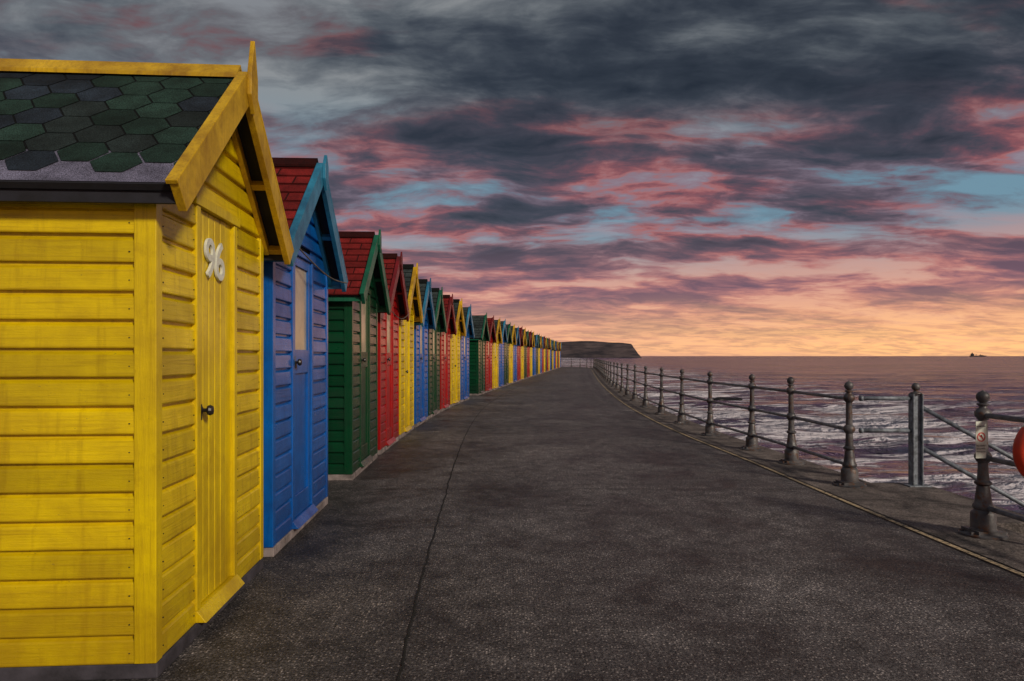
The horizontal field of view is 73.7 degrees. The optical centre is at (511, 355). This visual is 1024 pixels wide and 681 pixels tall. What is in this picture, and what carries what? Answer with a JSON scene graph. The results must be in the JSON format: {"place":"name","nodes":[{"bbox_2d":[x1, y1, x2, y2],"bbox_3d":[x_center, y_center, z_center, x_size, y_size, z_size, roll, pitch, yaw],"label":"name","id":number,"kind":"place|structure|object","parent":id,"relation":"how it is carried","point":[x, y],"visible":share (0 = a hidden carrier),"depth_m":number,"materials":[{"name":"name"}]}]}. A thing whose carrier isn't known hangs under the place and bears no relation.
{"place":"outdoors","nodes":[
{"label":"outdoors","id":0,"kind":"place"},
{"bbox_2d":[0,0,1023,355],"label":"sky","id":1,"kind":"structure","parent":0,"point":[657,177],"materials":[{"name":"multicoloured"}]},
{"bbox_2d":[81,367,1023,680],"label":"promenade","id":2,"kind":"structure","parent":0,"point":[589,527],"depth_m":4.37,"materials":[{"name":"concrete"}]},
{"bbox_2d":[0,41,293,680],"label":"beach hut","id":3,"kind":"object","parent":2,"relation":"on","point":[144,232],"visible":1,"depth_m":2.98,"materials":[{"name":"yellow paint"}]},
{"bbox_2d":[201,210,229,601],"bbox_3d":[-1.629,0.259,3.721,0.019,2.033,0.493,0,0,-4],"label":"door","id":4,"kind":"structure","parent":3,"relation":"in","point":[215,294],"depth_m":3.73,"materials":[{"name":"yellow paint"}]},
{"bbox_2d":[264,155,347,556],"bbox_3d":[-2.676,-0.128,5.603,2.290,3.075,2.091,0,0,-3],"label":"beach hut","id":5,"kind":"object","parent":2,"relation":"on","point":[296,394],"visible":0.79,"depth_m":5.49,"materials":[{"name":"blue paint"}]},
{"bbox_2d":[295,257,309,516],"bbox_3d":[-1.737,0.239,5.607,0.026,2.073,0.554,0,0,-3],"label":"door","id":6,"kind":"structure","parent":5,"relation":"in","point":[302,373],"depth_m":5.69,"materials":[{"name":"blue paint"}]},
{"bbox_2d":[299,249,346,283],"bbox_3d":[-1.595,-0.767,5.774,0.022,0.197,1.354,0,0,3],"label":"rope","id":7,"kind":"object","parent":5,"relation":"attached to","point":[320,269],"visible":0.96,"depth_m":5.67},
{"bbox_2d":[328,229,390,480],"bbox_3d":[-2.798,-0.092,8.569,2.290,3.005,2.089,0,0,-2],"label":"beach hut","id":8,"kind":"object","parent":2,"relation":"on","point":[359,304],"visible":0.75,"depth_m":7.99,"materials":[{"name":"green paint"}]},
{"bbox_2d":[362,294,368,458],"bbox_3d":[-1.859,0.239,8.557,0.026,2.073,0.554,0,0,-2],"label":"door","id":9,"kind":"structure","parent":8,"relation":"in","point":[365,366],"depth_m":8.76,"materials":[{"name":"green paint"}]},
{"bbox_2d":[378,252,409,454],"bbox_3d":[-2.845,-0.102,10.565,2.290,3.025,2.040,0,0,-1],"label":"beach hut","id":10,"kind":"object","parent":2,"relation":"on","point":[388,380],"visible":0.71,"depth_m":10.52,"materials":[{"name":"red paint"}]},
{"bbox_2d":[387,311,391,439],"bbox_3d":[-1.907,0.239,10.542,0.026,2.073,0.554,0,0,-1],"label":"door","id":11,"kind":"structure","parent":10,"relation":"in","point":[389,364],"depth_m":10.66,"materials":[{"name":"red paint"}]},
{"bbox_2d":[399,263,422,438],"bbox_3d":[-2.858,-0.142,12.422,2.290,3.105,1.942,0,0,0],"label":"beach hut","id":12,"kind":"object","parent":2,"relation":"on","point":[406,375],"visible":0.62,"depth_m":12.39,"materials":[{"name":"yellow paint"}]},
{"bbox_2d":[405,320,407,426],"bbox_3d":[-1.924,0.259,12.380,0.019,2.033,0.493,0,0,0],"label":"door","id":13,"kind":"structure","parent":12,"relation":"in","point":[406,323],"depth_m":12.39,"materials":[{"name":"yellow paint"}]},
{"bbox_2d":[414,278,435,426],"bbox_3d":[-2.839,-0.113,14.319,2.290,3.045,1.992,0,0,1],"label":"beach hut","id":14,"kind":"object","parent":2,"relation":"on","point":[421,372],"visible":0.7,"depth_m":14.23,"materials":[{"name":"blue paint"}]},
{"bbox_2d":[420,327,423,417],"bbox_3d":[-1.901,0.239,14.276,0.026,2.073,0.554,0,0,1],"label":"door","id":15,"kind":"structure","parent":14,"relation":"in","point":[421,355],"depth_m":14.48,"materials":[{"name":"blue paint"}]},
{"bbox_2d":[428,287,446,418],"bbox_3d":[-2.785,-0.113,16.187,2.290,3.045,1.992,0,0,2],"label":"beach hut","id":16,"kind":"object","parent":2,"relation":"on","point":[434,365],"visible":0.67,"depth_m":16.12,"materials":[{"name":"green paint"}]},
{"bbox_2d":[433,330,435,409],"bbox_3d":[-1.849,0.239,16.126,0.026,2.073,0.554,0,0,2],"label":"door","id":17,"kind":"structure","parent":16,"relation":"in","point":[434,355],"depth_m":16.28,"materials":[{"name":"green paint"}]},
{"bbox_2d":[440,294,456,411],"bbox_3d":[-2.698,-0.113,18.025,2.290,3.045,1.944,0,0,3],"label":"beach hut","id":18,"kind":"object","parent":2,"relation":"on","point":[451,328],"visible":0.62,"depth_m":17.91,"materials":[{"name":"red paint"}]},
{"bbox_2d":[444,333,446,404],"bbox_3d":[-1.762,0.239,17.960,0.026,2.073,0.554,0,0,3],"label":"door","id":19,"kind":"structure","parent":18,"relation":"in","point":[445,355],"depth_m":18.08,"materials":[{"name":"red paint"}]},
{"bbox_2d":[450,298,465,406],"bbox_3d":[-2.579,-0.128,19.828,2.290,3.075,1.898,0,0,5],"label":"beach hut","id":20,"kind":"object","parent":2,"relation":"on","point":[455,359],"visible":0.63,"depth_m":19.70,"materials":[{"name":"yellow paint"}]},
{"bbox_2d":[454,334,456,399],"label":"door","id":21,"kind":"structure","parent":20,"relation":"in","point":[455,336],"depth_m":19.78,"materials":[{"name":"yellow paint"}]},
{"bbox_2d":[397,379,531,680],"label":"expansion joint","id":22,"kind":"object","parent":2,"relation":"on","point":[404,655],"visible":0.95,"depth_m":4.12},
{"bbox_2d":[460,304,474,401],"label":"beach hut","id":23,"kind":"object","parent":2,"relation":"on","point":[464,365],"visible":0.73,"depth_m":21.52,"materials":[{"name":"blue paint"}]},
{"bbox_2d":[464,337,465,396],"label":"door","id":24,"kind":"structure","parent":23,"relation":"in","point":[465,337],"depth_m":21.62,"materials":[{"name":"blue paint"}]},
{"bbox_2d":[469,313,489,395],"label":"beach hut","id":25,"kind":"object","parent":2,"relation":"on","point":[477,361],"visible":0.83,"depth_m":24.37,"materials":[{"name":"green paint"}]},
{"bbox_2d":[481,340,481,390],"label":"door","id":26,"kind":"structure","parent":25,"relation":"in","point":[481,340],"depth_m":25.08,"materials":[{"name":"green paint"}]},
{"bbox_2d":[485,315,496,392],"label":"beach hut","id":27,"kind":"object","parent":2,"relation":"on","point":[488,360],"visible":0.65,"depth_m":26.91,"materials":[{"name":"red paint"}]},
{"bbox_2d":[488,342,489,387],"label":"door","id":28,"kind":"structure","parent":27,"relation":"in","point":[489,342],"depth_m":27.06,"materials":[{"name":"red paint"}]},
{"bbox_2d":[492,318,502,389],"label":"beach hut","id":29,"kind":"object","parent":2,"relation":"on","point":[495,365],"visible":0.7,"depth_m":28.88,"materials":[{"name":"yellow paint"}]},
{"bbox_2d":[495,355,495,385],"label":"door","id":30,"kind":"structure","parent":29,"relation":"in","point":[495,355],"depth_m":28.88,"materials":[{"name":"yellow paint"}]},
{"bbox_2d":[499,319,507,387],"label":"beach hut","id":31,"kind":"object","parent":2,"relation":"on","point":[501,352],"visible":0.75,"depth_m":30.76,"materials":[{"name":"blue paint"}]},
{"bbox_2d":[501,344,501,383],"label":"door","id":32,"kind":"structure","parent":31,"relation":"in","point":[501,344],"depth_m":30.76,"materials":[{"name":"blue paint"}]},
{"bbox_2d":[504,322,511,385],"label":"beach hut","id":33,"kind":"object","parent":2,"relation":"on","point":[506,358],"visible":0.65,"depth_m":32.63,"materials":[{"name":"green paint"}]},
{"bbox_2d":[508,324,516,384],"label":"beach hut","id":34,"kind":"object","parent":2,"relation":"on","point":[513,334],"visible":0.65,"depth_m":34.26,"materials":[{"name":"yellow paint"}]},
{"bbox_2d":[511,344,511,380],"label":"door","id":35,"kind":"structure","parent":34,"relation":"in","point":[511,344],"depth_m":34.53,"materials":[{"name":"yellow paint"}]},
{"bbox_2d":[513,326,519,382],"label":"beach hut","id":36,"kind":"object","parent":2,"relation":"on","point":[515,355],"visible":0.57,"depth_m":36.11,"materials":[{"name":"blue paint"}]},
{"bbox_2d":[517,327,523,381],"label":"beach hut","id":37,"kind":"object","parent":2,"relation":"on","point":[519,356],"visible":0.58,"depth_m":37.97,"materials":[{"name":"red paint"}]},
{"bbox_2d":[521,327,526,379],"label":"beach hut","id":38,"kind":"object","parent":2,"relation":"on","point":[522,353],"visible":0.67,"depth_m":40.07,"materials":[{"name":"yellow paint"}]},
{"bbox_2d":[522,346,522,377],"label":"door","id":39,"kind":"structure","parent":38,"relation":"in","point":[522,346],"depth_m":40.07,"materials":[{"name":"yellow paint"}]},
{"bbox_2d":[524,330,529,378],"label":"beach hut","id":40,"kind":"object","parent":2,"relation":"on","point":[525,355],"visible":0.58,"depth_m":41.83,"materials":[{"name":"green paint"}]},
{"bbox_2d":[525,346,525,376],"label":"door","id":41,"kind":"structure","parent":40,"relation":"in","point":[525,346],"depth_m":41.83,"materials":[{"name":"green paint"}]},
{"bbox_2d":[527,331,531,377],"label":"beach hut","id":42,"kind":"object","parent":2,"relation":"on","point":[528,356],"visible":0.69,"depth_m":43.77,"materials":[{"name":"red paint"}]},
{"bbox_2d":[530,332,534,376],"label":"beach hut","id":43,"kind":"object","parent":2,"relation":"on","point":[533,341],"visible":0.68,"depth_m":45.34,"materials":[{"name":"yellow paint"}]},
{"bbox_2d":[532,333,537,375],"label":"beach hut","id":44,"kind":"object","parent":2,"relation":"on","point":[534,356],"visible":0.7,"depth_m":47.84,"materials":[{"name":"blue paint"}]},
{"bbox_2d":[536,333,539,374],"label":"beach hut","id":45,"kind":"object","parent":2,"relation":"on","point":[537,354],"visible":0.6,"depth_m":49.97,"materials":[{"name":"green paint"}]},
{"bbox_2d":[538,335,541,374],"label":"beach hut","id":46,"kind":"object","parent":2,"relation":"on","point":[539,354],"visible":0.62,"depth_m":51.75,"materials":[{"name":"yellow paint"}]},
{"bbox_2d":[540,337,543,373],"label":"beach hut","id":47,"kind":"object","parent":2,"relation":"on","point":[541,355],"visible":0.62,"depth_m":53.84,"materials":[{"name":"blue paint"}]},
{"bbox_2d":[542,336,545,372],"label":"beach hut","id":48,"kind":"object","parent":2,"relation":"on","point":[543,356],"visible":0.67,"depth_m":56.13,"materials":[{"name":"red paint"}]},
{"bbox_2d":[544,338,546,372],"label":"beach hut","id":49,"kind":"object","parent":2,"relation":"on","point":[544,353],"visible":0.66,"depth_m":57.62,"materials":[{"name":"yellow paint"}]},
{"bbox_2d":[545,338,548,371],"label":"beach hut","id":50,"kind":"object","parent":2,"relation":"on","point":[546,356],"visible":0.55,"depth_m":59.17,"materials":[{"name":"green paint"}]},
{"bbox_2d":[547,338,549,371],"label":"beach hut","id":51,"kind":"object","parent":2,"relation":"on","point":[547,353],"visible":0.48,"depth_m":60.79,"materials":[{"name":"red paint"}]},
{"bbox_2d":[548,339,551,370],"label":"beach hut","id":52,"kind":"object","parent":2,"relation":"on","point":[549,356],"visible":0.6,"depth_m":62.71,"materials":[{"name":"yellow paint"}]},
{"bbox_2d":[550,340,552,370],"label":"beach hut","id":53,"kind":"object","parent":2,"relation":"on","point":[550,353],"visible":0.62,"depth_m":65.03,"materials":[{"name":"blue paint"}]},
{"bbox_2d":[551,339,553,369],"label":"beach hut","id":54,"kind":"object","parent":2,"relation":"on","point":[551,353],"visible":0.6,"depth_m":66.34,"materials":[{"name":"green paint"}]},
{"bbox_2d":[552,341,554,369],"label":"beach hut","id":55,"kind":"object","parent":2,"relation":"on","point":[553,357],"visible":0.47,"depth_m":68.92,"materials":[{"name":"yellow paint"}]},
{"bbox_2d":[554,341,556,369],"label":"beach hut","id":56,"kind":"object","parent":2,"relation":"on","point":[554,354],"visible":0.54,"depth_m":70.94,"materials":[{"name":"blue paint"}]},
{"bbox_2d":[561,358,1023,539],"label":"seafront railing","id":57,"kind":"object","parent":2,"relation":"on","point":[984,511],"visible":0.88,"depth_m":8.37,"materials":[{"name":"metal"}]},
{"bbox_2d":[976,421,985,457],"bbox_3d":[3.620,0.647,5.269,0.090,0.285,0.007,0,0,-8],"label":"warning sign","id":58,"kind":"object","parent":57,"relation":"attached to","point":[980,439],"visible":1,"depth_m":5.27,"materials":[{"name":"white metal"}]},
{"bbox_2d":[1012,425,1023,477],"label":"lifebuoy","id":59,"kind":"object","parent":57,"relation":"attached to","point":[1018,450],"visible":1,"depth_m":4.90,"materials":[{"name":"red plastic"}]},
{"bbox_2d":[583,367,1023,571],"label":"coping","id":60,"kind":"object","parent":2,"relation":"on","point":[937,521],"visible":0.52,"depth_m":6.72,"materials":[{"name":"concrete"}]},
{"bbox_2d":[592,371,1023,575],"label":"painted line","id":61,"kind":"object","parent":2,"relation":"on","point":[969,552],"visible":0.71,"depth_m":6.14,"materials":[{"name":"paint"}]},
{"bbox_2d":[558,341,641,357],"bbox_3d":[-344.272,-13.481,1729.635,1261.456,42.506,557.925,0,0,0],"label":"headland","id":62,"kind":"structure","parent":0,"point":[583,349],"depth_m":1492.17,"materials":[{"name":"grey stone"}]},
{"bbox_2d":[561,356,1023,514],"bbox_3d":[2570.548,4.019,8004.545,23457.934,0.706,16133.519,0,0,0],"label":"sea","id":63,"kind":"structure","parent":0,"point":[951,387],"depth_m":57.78,"materials":[{"name":"liquid"}]},
{"bbox_2d":[713,397,739,400],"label":"sea rock","id":64,"kind":"object","parent":63,"relation":"in","point":[723,399],"visible":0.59,"depth_m":59.49,"materials":[{"name":"black stone"}]},
{"bbox_2d":[873,483,1023,534],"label":"sea steps","id":65,"kind":"structure","parent":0,"point":[958,503],"depth_m":6.65,"materials":[{"name":"grey concrete"}]},
{"bbox_2d":[858,383,1023,506],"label":"step handrail","id":66,"kind":"object","parent":65,"relation":"on","point":[914,430],"visible":1,"depth_m":7.40,"materials":[{"name":"metal"}]}
]}

